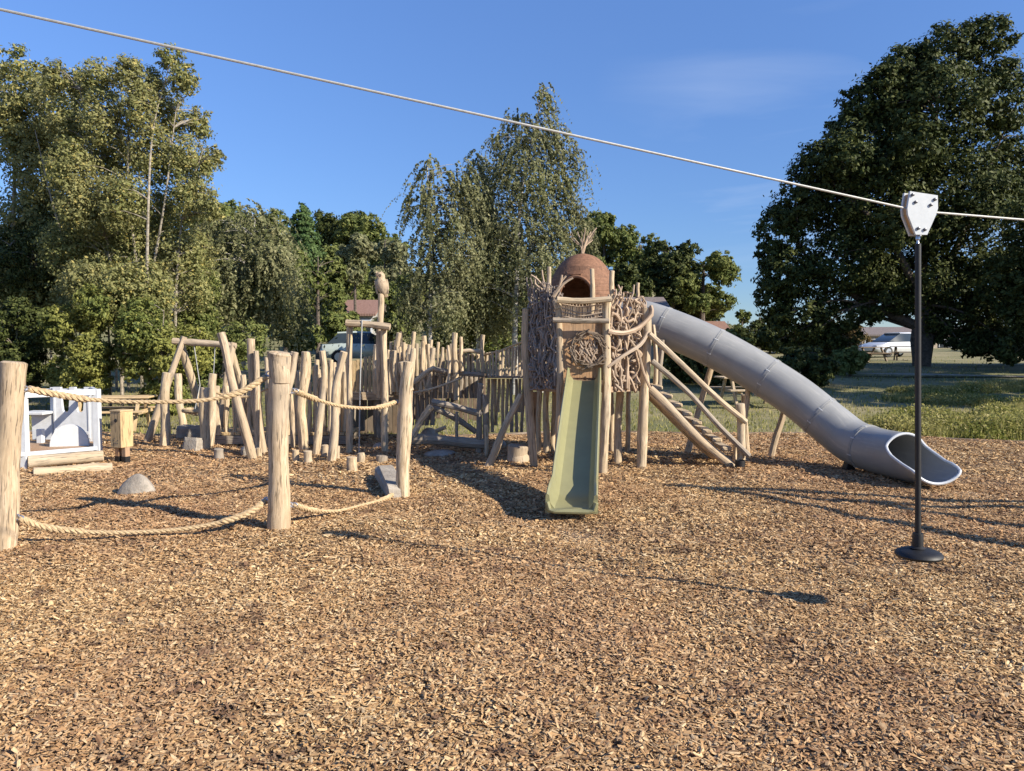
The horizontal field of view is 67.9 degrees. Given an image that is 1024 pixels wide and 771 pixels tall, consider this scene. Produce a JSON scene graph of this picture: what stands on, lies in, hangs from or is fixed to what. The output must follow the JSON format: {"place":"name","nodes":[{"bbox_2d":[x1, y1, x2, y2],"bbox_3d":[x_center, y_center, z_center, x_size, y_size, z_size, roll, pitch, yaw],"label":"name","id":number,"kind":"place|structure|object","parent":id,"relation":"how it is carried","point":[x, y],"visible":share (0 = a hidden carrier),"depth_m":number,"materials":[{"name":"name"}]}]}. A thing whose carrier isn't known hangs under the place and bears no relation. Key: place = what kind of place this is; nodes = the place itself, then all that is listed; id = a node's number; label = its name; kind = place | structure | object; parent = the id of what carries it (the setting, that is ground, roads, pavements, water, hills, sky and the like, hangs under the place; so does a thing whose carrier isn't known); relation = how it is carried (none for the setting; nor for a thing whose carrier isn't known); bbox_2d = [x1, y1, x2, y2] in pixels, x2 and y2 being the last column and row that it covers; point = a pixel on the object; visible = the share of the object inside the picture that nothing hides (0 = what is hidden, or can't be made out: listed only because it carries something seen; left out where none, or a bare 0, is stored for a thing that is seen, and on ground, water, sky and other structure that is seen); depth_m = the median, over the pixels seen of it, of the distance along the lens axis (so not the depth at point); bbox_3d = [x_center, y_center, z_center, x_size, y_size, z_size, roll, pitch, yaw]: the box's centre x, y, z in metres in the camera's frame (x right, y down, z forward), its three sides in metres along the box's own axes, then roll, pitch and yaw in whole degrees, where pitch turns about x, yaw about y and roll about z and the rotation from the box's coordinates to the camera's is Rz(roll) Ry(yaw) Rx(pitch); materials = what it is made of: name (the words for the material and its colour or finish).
{"place":"outdoors","nodes":[
{"label":"outdoors","id":0,"kind":"place"},
{"bbox_2d":[0,270,1023,440],"bbox_3d":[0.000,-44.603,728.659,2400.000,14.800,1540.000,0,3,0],"label":"ground","id":1,"kind":"structure","parent":0,"point":[960,365],"depth_m":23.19,"materials":[{"name":"plant"}]},
{"bbox_2d":[0,295,56,401],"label":"shrub","id":2,"kind":"object","parent":1,"relation":"on","point":[19,319],"visible":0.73,"depth_m":17.29,"materials":[{"name":"green plant"}]},
{"bbox_2d":[0,194,71,358],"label":"shrub","id":3,"kind":"object","parent":1,"relation":"on","point":[9,198],"depth_m":22.28,"materials":[{"name":"green plant"}]},
{"bbox_2d":[0,210,88,370],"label":"tree","id":4,"kind":"object","parent":1,"relation":"on","point":[18,258],"visible":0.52,"depth_m":20.24,"materials":[{"name":"green plant"}]},
{"bbox_2d":[0,43,105,351],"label":"poplar tree","id":5,"kind":"object","parent":1,"relation":"on","point":[18,138],"visible":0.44,"depth_m":20.94,"materials":[{"name":"green plant"}]},
{"bbox_2d":[36,281,119,411],"bbox_3d":[-9.794,-0.775,17.101,1.974,3.083,1.838,0,3,0],"label":"shrub","id":6,"kind":"object","parent":1,"relation":"on","point":[86,362],"visible":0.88,"depth_m":16.72,"materials":[{"name":"green plant"}]},
{"bbox_2d":[54,252,178,405],"bbox_3d":[-9.657,-1.298,18.248,3.433,3.919,2.247,1,3,21],"label":"shrub","id":7,"kind":"object","parent":1,"relation":"on","point":[104,278],"visible":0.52,"depth_m":17.81,"materials":[{"name":"green plant"}]},
{"bbox_2d":[78,395,156,431],"bbox_3d":[-7.684,0.537,14.649,1.445,0.663,1.360,-1,3,-10],"label":"picnic table","id":8,"kind":"object","parent":1,"relation":"on","point":[147,409],"visible":0.45,"depth_m":14.54,"materials":[{"name":"wood"}]},
{"bbox_2d":[79,198,169,390],"bbox_3d":[-11.179,-2.749,22.401,3.130,6.000,2.974,0,3,0],"label":"shrub","id":9,"kind":"object","parent":1,"relation":"on","point":[116,380],"visible":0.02,"depth_m":22.50,"materials":[{"name":"green plant"}]},
{"bbox_2d":[27,42,226,404],"bbox_3d":[-9.652,-4.064,19.385,5.413,9.258,3.490,0,3,0],"label":"poplar tree","id":10,"kind":"object","parent":1,"relation":"on","point":[196,199],"visible":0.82,"depth_m":18.94,"materials":[{"name":"green plant"}]},
{"bbox_2d":[105,294,219,417],"bbox_3d":[-7.894,-0.619,17.011,2.801,2.799,2.096,0,3,0],"label":"shrub","id":11,"kind":"object","parent":1,"relation":"on","point":[142,340],"visible":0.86,"depth_m":16.63,"materials":[{"name":"green plant"}]},
{"bbox_2d":[169,268,223,335],"bbox_3d":[-8.873,-1.609,21.343,1.606,3.945,1.895,0,3,0],"label":"shrub","id":12,"kind":"object","parent":1,"relation":"on","point":[212,319],"visible":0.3,"depth_m":20.88,"materials":[{"name":"green plant"}]},
{"bbox_2d":[184,203,232,264],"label":"hill tree","id":13,"kind":"object","parent":1,"relation":"on","point":[226,209],"visible":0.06,"depth_m":67.07,"materials":[{"name":"green plant"}]},
{"bbox_2d":[181,317,271,403],"bbox_3d":[-7.243,-0.554,19.131,2.732,2.310,2.153,0,3,0],"label":"shrub","id":14,"kind":"object","parent":1,"relation":"on","point":[234,336],"visible":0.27,"depth_m":18.61,"materials":[{"name":"green plant"}]},
{"bbox_2d":[220,199,258,258],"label":"hill tree","id":15,"kind":"object","parent":1,"relation":"on","point":[230,203],"visible":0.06,"depth_m":76.41,"materials":[{"name":"green plant"}]},
{"bbox_2d":[177,198,364,380],"bbox_3d":[-7.962,-0.714,24.701,6.704,10.717,7.007,0,3,0],"label":"birch tree","id":16,"kind":"object","parent":1,"relation":"on","point":[258,279],"visible":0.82,"depth_m":23.84,"materials":[{"name":"green plant"}]},
{"bbox_2d":[255,208,291,248],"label":"hill tree","id":17,"kind":"object","parent":1,"relation":"on","point":[284,216],"visible":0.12,"depth_m":83.08,"materials":[{"name":"green plant"}]},
{"bbox_2d":[283,249,310,351],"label":"broadleaf tree","id":18,"kind":"object","parent":1,"relation":"on","point":[301,253],"visible":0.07,"depth_m":40.46,"materials":[{"name":"green plant"}]},
{"bbox_2d":[271,295,326,370],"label":"broadleaf tree","id":19,"kind":"object","parent":1,"relation":"on","point":[321,338],"visible":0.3,"depth_m":26.77,"materials":[{"name":"green plant"}]},
{"bbox_2d":[285,201,327,279],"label":"hill tree","id":20,"kind":"object","parent":1,"relation":"on","point":[304,224],"visible":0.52,"depth_m":58.84,"materials":[{"name":"green plant"}]},
{"bbox_2d":[294,255,348,365],"bbox_3d":[-8.595,-3.417,33.986,2.505,5.141,4.032,-1,3,-10],"label":"broadleaf tree","id":21,"kind":"object","parent":1,"relation":"on","point":[326,266],"visible":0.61,"depth_m":34.21,"materials":[{"name":"green plant"}]},
{"bbox_2d":[312,243,348,333],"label":"hill tree","id":22,"kind":"object","parent":1,"relation":"on","point":[330,250],"visible":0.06,"depth_m":61.55,"materials":[{"name":"green plant"}]},
{"bbox_2d":[322,294,347,314],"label":"broadleaf tree","id":23,"kind":"object","parent":1,"relation":"on","point":[341,311],"visible":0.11,"depth_m":39.12,"materials":[{"name":"green plant"}]},
{"bbox_2d":[312,208,366,249],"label":"hill tree","id":24,"kind":"object","parent":1,"relation":"on","point":[325,226],"visible":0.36,"depth_m":77.04,"materials":[{"name":"green plant"}]},
{"bbox_2d":[320,310,368,343],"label":"broadleaf tree","id":25,"kind":"object","parent":1,"relation":"on","point":[336,322],"visible":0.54,"depth_m":36.55,"materials":[{"name":"green plant"}]},
{"bbox_2d":[320,331,375,363],"bbox_3d":[-6.632,-1.751,34.956,4.200,1.485,1.810,-1,3,-12],"label":"parked car","id":26,"kind":"object","parent":1,"relation":"on","point":[333,351],"visible":0.3,"depth_m":34.05,"materials":[{"name":"white paint"}]},
{"bbox_2d":[333,265,373,299],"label":"hill tree","id":27,"kind":"object","parent":1,"relation":"on","point":[349,288],"visible":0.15,"depth_m":56.73,"materials":[{"name":"green plant"}]},
{"bbox_2d":[332,232,379,311],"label":"broadleaf tree","id":28,"kind":"object","parent":1,"relation":"on","point":[355,255],"visible":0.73,"depth_m":47.09,"materials":[{"name":"green plant"}]},
{"bbox_2d":[332,212,386,297],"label":"hill tree","id":29,"kind":"object","parent":1,"relation":"on","point":[361,224],"visible":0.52,"depth_m":72.93,"materials":[{"name":"green plant"}]},
{"bbox_2d":[345,300,377,334],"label":"house","id":30,"kind":"structure","parent":1,"relation":"on","point":[367,310],"depth_m":48.72,"materials":[{"name":"red ceramic"}]},
{"bbox_2d":[368,239,407,310],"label":"broadleaf tree","id":31,"kind":"object","parent":1,"relation":"on","point":[385,249],"visible":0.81,"depth_m":38.60,"materials":[{"name":"green plant"}]},
{"bbox_2d":[368,233,409,299],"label":"hill tree","id":32,"kind":"object","parent":1,"relation":"on","point":[380,261],"visible":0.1,"depth_m":70.81,"materials":[{"name":"green plant"}]},
{"bbox_2d":[371,316,410,349],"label":"broadleaf tree","id":33,"kind":"object","parent":1,"relation":"on","point":[392,339],"visible":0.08,"depth_m":32.24,"materials":[{"name":"green plant"}]},
{"bbox_2d":[371,263,423,336],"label":"hill tree","id":34,"kind":"object","parent":1,"relation":"on","point":[418,329],"visible":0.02,"depth_m":62.22,"materials":[{"name":"green plant"}]},
{"bbox_2d":[373,271,427,349],"bbox_3d":[-4.323,-2.529,29.937,2.222,3.970,3.668,0,3,0],"label":"broadleaf tree","id":35,"kind":"object","parent":1,"relation":"on","point":[390,317],"visible":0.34,"depth_m":28.83,"materials":[{"name":"green plant"}]},
{"bbox_2d":[362,153,523,353],"bbox_3d":[-1.841,-2.789,20.868,5.144,7.060,3.277,0,3,0],"label":"birch tree","id":36,"kind":"object","parent":1,"relation":"on","point":[444,244],"visible":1,"depth_m":20.59,"materials":[{"name":"green plant"}]},
{"bbox_2d":[415,149,520,382],"bbox_3d":[-0.948,-3.219,23.452,3.622,8.021,3.048,2,3,29],"label":"birch tree","id":37,"kind":"object","parent":1,"relation":"on","point":[490,330],"visible":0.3,"depth_m":22.94,"materials":[{"name":"green plant"}]},
{"bbox_2d":[420,302,520,377],"bbox_3d":[-1.563,-1.680,25.916,4.600,3.104,3.654,2,4,34],"label":"broadleaf tree","id":38,"kind":"object","parent":1,"relation":"on","point":[487,345],"visible":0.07,"depth_m":25.09,"materials":[{"name":"green plant"}]},
{"bbox_2d":[0,431,1023,770],"bbox_3d":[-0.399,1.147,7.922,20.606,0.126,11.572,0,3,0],"label":"bark chips","id":39,"kind":"object","parent":1,"relation":"on","point":[974,611],"visible":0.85,"depth_m":4.31,"materials":[{"name":"wood"}]},
{"bbox_2d":[0,361,27,551],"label":"rope post","id":40,"kind":"object","parent":39,"relation":"on","point":[12,384],"visible":0.93,"depth_m":5.81,"materials":[{"name":"wood"}]},
{"bbox_2d":[16,498,267,534],"bbox_3d":[-2.961,1.099,6.192,1.878,0.222,0.153,-1,3,-19],"label":"rope","id":41,"kind":"object","parent":40,"relation":"attached to","point":[27,521],"visible":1,"depth_m":6.15,"materials":[{"name":"fabric"}]},
{"bbox_2d":[25,374,268,403],"bbox_3d":[-2.908,0.037,6.171,1.806,0.235,0.119,-1,3,-20],"label":"rope","id":42,"kind":"object","parent":40,"relation":"attached to","point":[85,399],"visible":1,"depth_m":6.14,"materials":[{"name":"fabric"}]},
{"bbox_2d":[20,387,102,468],"bbox_3d":[-6.390,0.521,10.518,1.266,1.040,1.871,-2,3,-28],"label":"white playhouse","id":43,"kind":"object","parent":39,"relation":"on","point":[62,430],"visible":0.78,"depth_m":10.38,"materials":[{"name":"paint"}]},
{"bbox_2d":[27,450,103,468],"bbox_3d":[-5.814,1.000,9.923,0.860,0.255,0.170,-2,3,-28],"label":"step log","id":44,"kind":"object","parent":39,"relation":"on","point":[83,457],"visible":0.81,"depth_m":9.86,"materials":[{"name":"wood"}]},
{"bbox_2d":[33,463,112,475],"bbox_3d":[-5.445,1.053,9.442,0.858,0.142,0.137,-2,4,-32],"label":"step log","id":45,"kind":"object","parent":39,"relation":"on","point":[94,467],"visible":0.69,"depth_m":9.40,"materials":[{"name":"wood"}]},
{"bbox_2d":[109,409,133,463],"bbox_3d":[-5.248,0.694,10.228,0.203,0.740,0.213,1,3,22],"label":"nest box","id":46,"kind":"object","parent":39,"relation":"on","point":[121,426],"visible":0.83,"depth_m":10.16,"materials":[{"name":"beige wood"}]},
{"bbox_2d":[117,474,155,495],"bbox_3d":[-3.987,1.092,8.115,0.427,0.307,0.309,0,3,0],"label":"boulder","id":47,"kind":"object","parent":39,"relation":"on","point":[137,483],"visible":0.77,"depth_m":8.02,"materials":[{"name":"stone"}]},
{"bbox_2d":[176,424,199,439],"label":"stone block","id":48,"kind":"structure","parent":39,"relation":"on","point":[184,430],"depth_m":12.68,"materials":[{"name":"stone"}]},
{"bbox_2d":[182,437,202,451],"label":"stone block","id":49,"kind":"structure","parent":39,"relation":"on","point":[193,443],"depth_m":11.29,"materials":[{"name":"stone"}]},
{"bbox_2d":[144,336,252,442],"bbox_3d":[-5.240,0.081,12.873,1.556,1.831,1.226,0,3,0],"label":"swing frame","id":50,"kind":"object","parent":39,"relation":"on","point":[181,342],"visible":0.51,"depth_m":12.53,"materials":[{"name":"wood"}]},
{"bbox_2d":[214,448,223,459],"bbox_3d":[-4.082,0.987,10.585,0.144,0.233,0.144,0,3,0],"label":"log stump","id":51,"kind":"object","parent":39,"relation":"on","point":[219,453],"visible":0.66,"depth_m":10.54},
{"bbox_2d":[159,332,360,462],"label":"picket bridge","id":52,"kind":"structure","parent":39,"relation":"on","point":[329,384],"depth_m":11.46,"materials":[{"name":"wood"}]},
{"bbox_2d":[264,351,298,530],"bbox_3d":[-1.976,0.528,6.511,0.255,1.652,0.227,-3,4,-40],"label":"rope post","id":53,"kind":"object","parent":39,"relation":"on","point":[282,365],"visible":0.94,"depth_m":6.44,"materials":[{"name":"wood"}]},
{"bbox_2d":[290,493,393,512],"bbox_3d":[-1.540,1.081,7.241,0.139,0.229,1.593,2,3,27],"label":"rope","id":54,"kind":"object","parent":53,"relation":"attached to","point":[301,507],"visible":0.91,"depth_m":7.03,"materials":[{"name":"fabric"}]},
{"bbox_2d":[291,388,398,409],"bbox_3d":[-1.557,0.126,7.208,0.134,0.282,1.590,1,3,25],"label":"rope","id":55,"kind":"object","parent":53,"relation":"attached to","point":[299,392],"visible":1,"depth_m":7.11,"materials":[{"name":"fabric"}]},
{"bbox_2d":[304,450,312,463],"bbox_3d":[-2.723,0.994,10.145,0.130,0.258,0.122,0,3,0],"label":"log stump","id":56,"kind":"object","parent":39,"relation":"on","point":[308,456],"visible":0.56,"depth_m":10.10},
{"bbox_2d":[321,444,328,458],"bbox_3d":[-2.601,0.960,10.587,0.122,0.275,0.118,0,3,0],"label":"log stump","id":57,"kind":"object","parent":39,"relation":"on","point":[324,450],"visible":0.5,"depth_m":10.54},
{"bbox_2d":[346,456,357,471],"bbox_3d":[-2.016,1.023,9.583,0.145,0.264,0.149,0,3,0],"label":"log stump","id":58,"kind":"object","parent":39,"relation":"on","point":[351,462],"visible":0.67,"depth_m":9.53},
{"bbox_2d":[345,271,390,453],"bbox_3d":[-2.096,-0.303,11.123,0.693,2.756,0.350,0,3,0],"label":"owl frame","id":59,"kind":"object","parent":39,"relation":"on","point":[382,288],"visible":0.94,"depth_m":11.10,"materials":[{"name":"wood"}]},
{"bbox_2d":[352,332,407,439],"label":"boarded platform","id":60,"kind":"structure","parent":39,"relation":"on","point":[370,420],"depth_m":12.69,"materials":[{"name":"wood"}]},
{"bbox_2d":[389,332,485,425],"bbox_3d":[-1.265,-0.093,12.245,1.698,1.536,1.565,0,3,0],"label":"log palisade","id":61,"kind":"object","parent":60,"relation":"attached to","point":[454,385],"visible":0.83,"depth_m":11.99,"materials":[{"name":"wood"}]},
{"bbox_2d":[484,341,524,431],"bbox_3d":[-0.050,0.068,11.718,0.505,1.550,2.250,-1,3,-24],"label":"picket footbridge","id":62,"kind":"object","parent":61,"relation":"attached to","point":[495,370],"visible":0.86,"depth_m":11.84,"materials":[{"name":"wood"}]},
{"bbox_2d":[375,465,400,498],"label":"stone slab","id":63,"kind":"structure","parent":39,"relation":"on","point":[385,476],"depth_m":8.32,"materials":[{"name":"stone"}]},
{"bbox_2d":[395,348,415,496],"bbox_3d":[-1.122,0.441,7.924,0.216,1.660,0.188,2,4,39],"label":"rope post","id":64,"kind":"object","parent":39,"relation":"on","point":[405,413],"visible":0.81,"depth_m":7.85,"materials":[{"name":"wood"}]},
{"bbox_2d":[423,449,455,456],"bbox_3d":[-1.055,0.987,11.112,0.480,0.098,0.469,0,3,0],"label":"boulder","id":65,"kind":"object","parent":39,"relation":"on","point":[441,452],"visible":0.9,"depth_m":10.96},
{"bbox_2d":[411,383,488,457],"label":"climbing logs","id":66,"kind":"object","parent":39,"relation":"on","point":[478,443],"visible":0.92,"depth_m":11.10,"materials":[{"name":"wood"}]},
{"bbox_2d":[507,443,529,463],"bbox_3d":[0.084,0.963,10.323,0.312,0.345,0.329,0,3,0],"label":"log stump","id":67,"kind":"object","parent":39,"relation":"on","point":[517,452],"visible":0.62,"depth_m":10.20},
{"bbox_2d":[483,228,653,474],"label":"play tower","id":68,"kind":"structure","parent":39,"relation":"on","point":[570,320],"depth_m":9.63,"materials":[{"name":"brown wood"}]},
{"bbox_2d":[545,368,600,514],"bbox_3d":[0.693,0.534,8.051,0.482,1.377,2.609,0,3,7],"label":"open slide","id":69,"kind":"object","parent":39,"relation":"on","point":[572,487],"visible":1,"depth_m":7.82,"materials":[{"name":"plastic"}]},
{"bbox_2d":[648,325,750,468],"bbox_3d":[2.628,0.140,10.662,1.509,1.953,2.563,1,3,21],"label":"log stair","id":70,"kind":"object","parent":39,"relation":"on","point":[686,424],"visible":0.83,"depth_m":9.74,"materials":[{"name":"brown wood"}]},
{"bbox_2d":[613,297,961,484],"bbox_3d":[3.463,-0.053,10.043,1.395,2.372,4.635,-3,4,-45],"label":"tube slide","id":71,"kind":"object","parent":39,"relation":"on","point":[829,423],"visible":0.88,"depth_m":9.98,"materials":[{"name":"grey plastic"}]},
{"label":"zip end frame","id":72,"kind":"object","parent":39,"relation":"on","visible":0},
{"bbox_2d":[0,8,1023,220],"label":"zip cable","id":73,"kind":"object","parent":72,"relation":"attached to","point":[374,91],"visible":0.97,"depth_m":3.60,"materials":[{"name":"metal"}]},
{"bbox_2d":[894,191,943,562],"bbox_3d":[2.344,-0.045,4.324,0.255,2.080,0.255,3,4,41],"label":"button swing","id":74,"kind":"object","parent":73,"relation":"hanging from","point":[918,213],"visible":1,"depth_m":4.29,"materials":[{"name":"black plastic"}]},
{"bbox_2d":[29,430,1023,441],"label":"timber edging","id":75,"kind":"object","parent":1,"relation":"on","point":[516,433],"visible":0.21,"depth_m":13.43,"materials":[{"name":"wood"}]},
{"bbox_2d":[452,82,604,394],"bbox_3d":[0.515,-4.185,22.070,4.675,8.975,3.711,0,3,0],"label":"birch tree","id":76,"kind":"object","parent":1,"relation":"on","point":[515,263],"visible":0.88,"depth_m":21.54,"materials":[{"name":"green plant"}]},
{"bbox_2d":[569,210,640,270],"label":"broadleaf tree","id":77,"kind":"object","parent":1,"relation":"on","point":[606,234],"visible":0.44,"depth_m":55.40,"materials":[{"name":"green plant"}]},
{"bbox_2d":[605,228,659,278],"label":"broadleaf tree","id":78,"kind":"object","parent":1,"relation":"on","point":[625,240],"visible":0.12,"depth_m":55.18,"materials":[{"name":"green plant"}]},
{"bbox_2d":[613,261,654,296],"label":"broadleaf tree","id":79,"kind":"object","parent":1,"relation":"on","point":[626,276],"visible":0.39,"depth_m":47.83,"materials":[{"name":"green plant"}]},
{"bbox_2d":[617,297,669,360],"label":"house","id":80,"kind":"structure","parent":1,"relation":"on","point":[661,301],"depth_m":41.44,"materials":[{"name":"beige stone"}]},
{"bbox_2d":[634,239,705,309],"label":"broadleaf tree","id":81,"kind":"object","parent":1,"relation":"on","point":[664,266],"visible":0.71,"depth_m":52.20,"materials":[{"name":"green plant"}]},
{"bbox_2d":[663,351,721,385],"bbox_3d":[5.884,-0.825,24.781,2.184,1.746,2.834,1,3,21],"label":"bush","id":82,"kind":"object","parent":1,"relation":"on","point":[679,373],"visible":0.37,"depth_m":24.09,"materials":[{"name":"green plant"}]},
{"bbox_2d":[675,294,724,320],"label":"broadleaf tree","id":83,"kind":"object","parent":1,"relation":"on","point":[697,316],"visible":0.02,"depth_m":57.33,"materials":[{"name":"green plant"}]},
{"bbox_2d":[667,250,741,320],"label":"broadleaf tree","id":84,"kind":"object","parent":1,"relation":"on","point":[724,269],"visible":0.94,"depth_m":52.27,"materials":[{"name":"green plant"}]},
{"bbox_2d":[705,321,729,329],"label":"house","id":85,"kind":"structure","parent":1,"relation":"on","point":[722,325],"depth_m":53.69,"materials":[{"name":"red ceramic"}]},
{"bbox_2d":[702,367,744,388],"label":"bush","id":86,"kind":"object","parent":1,"relation":"on","point":[715,382],"visible":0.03,"depth_m":23.16,"materials":[{"name":"green plant"}]},
{"bbox_2d":[709,376,766,408],"bbox_3d":[6.000,0.162,19.036,1.700,0.780,1.600,0,3,-5],"label":"picnic table","id":87,"kind":"object","parent":1,"relation":"on","point":[725,388],"visible":0.36,"depth_m":18.95,"materials":[{"name":"wood"}]},
{"bbox_2d":[725,328,754,344],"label":"bush","id":88,"kind":"object","parent":1,"relation":"on","point":[746,339],"visible":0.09,"depth_m":33.35,"materials":[{"name":"green plant"}]},
{"bbox_2d":[733,309,751,332],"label":"broadleaf tree","id":89,"kind":"object","parent":1,"relation":"on","point":[740,315],"visible":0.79,"depth_m":59.66,"materials":[{"name":"green plant"}]},
{"bbox_2d":[749,317,768,348],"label":"broadleaf tree","id":90,"kind":"object","parent":1,"relation":"on","point":[756,324],"visible":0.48,"depth_m":65.16,"materials":[{"name":"green plant"}]},
{"bbox_2d":[733,323,791,352],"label":"hedge","id":91,"kind":"object","parent":1,"relation":"on","point":[746,331],"visible":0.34,"depth_m":55.99,"materials":[{"name":"green plant"}]},
{"bbox_2d":[776,346,841,386],"bbox_3d":[9.203,-0.570,23.590,2.911,1.350,1.848,-2,3,-29],"label":"bush","id":92,"kind":"object","parent":1,"relation":"on","point":[815,366],"visible":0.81,"depth_m":23.38,"materials":[{"name":"green plant"}]},
{"bbox_2d":[792,336,852,355],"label":"bush","id":93,"kind":"object","parent":1,"relation":"on","point":[828,352],"visible":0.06,"depth_m":36.38,"materials":[{"name":"green plant"}]},
{"bbox_2d":[789,321,872,346],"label":"hedge","id":94,"kind":"object","parent":1,"relation":"on","point":[867,338],"visible":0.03,"depth_m":55.98,"materials":[{"name":"green plant"}]},
{"bbox_2d":[831,345,871,376],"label":"bush","id":95,"kind":"object","parent":1,"relation":"on","point":[852,359],"visible":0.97,"depth_m":26.55,"materials":[{"name":"green plant"}]},
{"bbox_2d":[858,347,893,361],"bbox_3d":[17.800,-1.543,37.972,1.700,0.780,1.600,-1,3,-20],"label":"picnic table","id":96,"kind":"object","parent":1,"relation":"on","point":[873,353],"visible":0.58,"depth_m":37.68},
{"bbox_2d":[859,332,910,356],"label":"parked car","id":97,"kind":"object","parent":1,"relation":"on","point":[887,340],"visible":0.46,"depth_m":45.19,"materials":[{"name":"silver metal"}]},
{"bbox_2d":[749,11,1023,366],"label":"broadleaf tree","id":98,"kind":"object","parent":1,"relation":"on","point":[912,85],"visible":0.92,"depth_m":31.70,"materials":[{"name":"green plant"}]},
{"bbox_2d":[857,327,951,347],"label":"long building","id":99,"kind":"structure","parent":1,"relation":"on","point":[873,333],"depth_m":69.03,"materials":[{"name":"beige stone"}]},
{"bbox_2d":[863,378,1023,439],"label":"weeds","id":100,"kind":"object","parent":1,"relation":"on","point":[893,420],"visible":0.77,"depth_m":14.90,"materials":[{"name":"green plant"}]},
{"bbox_2d":[969,184,1023,366],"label":"broadleaf tree","id":101,"kind":"object","parent":1,"relation":"on","point":[1006,283],"visible":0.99,"depth_m":28.89,"materials":[{"name":"green plant"}]},
{"bbox_2d":[0,0,1023,326],"label":"sky","id":102,"kind":"structure","parent":0,"point":[732,84],"materials":[{"name":"blue"}]},
{"bbox_2d":[857,373,1023,376],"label":"path","id":103,"kind":"structure","parent":0,"point":[937,374],"depth_m":26.89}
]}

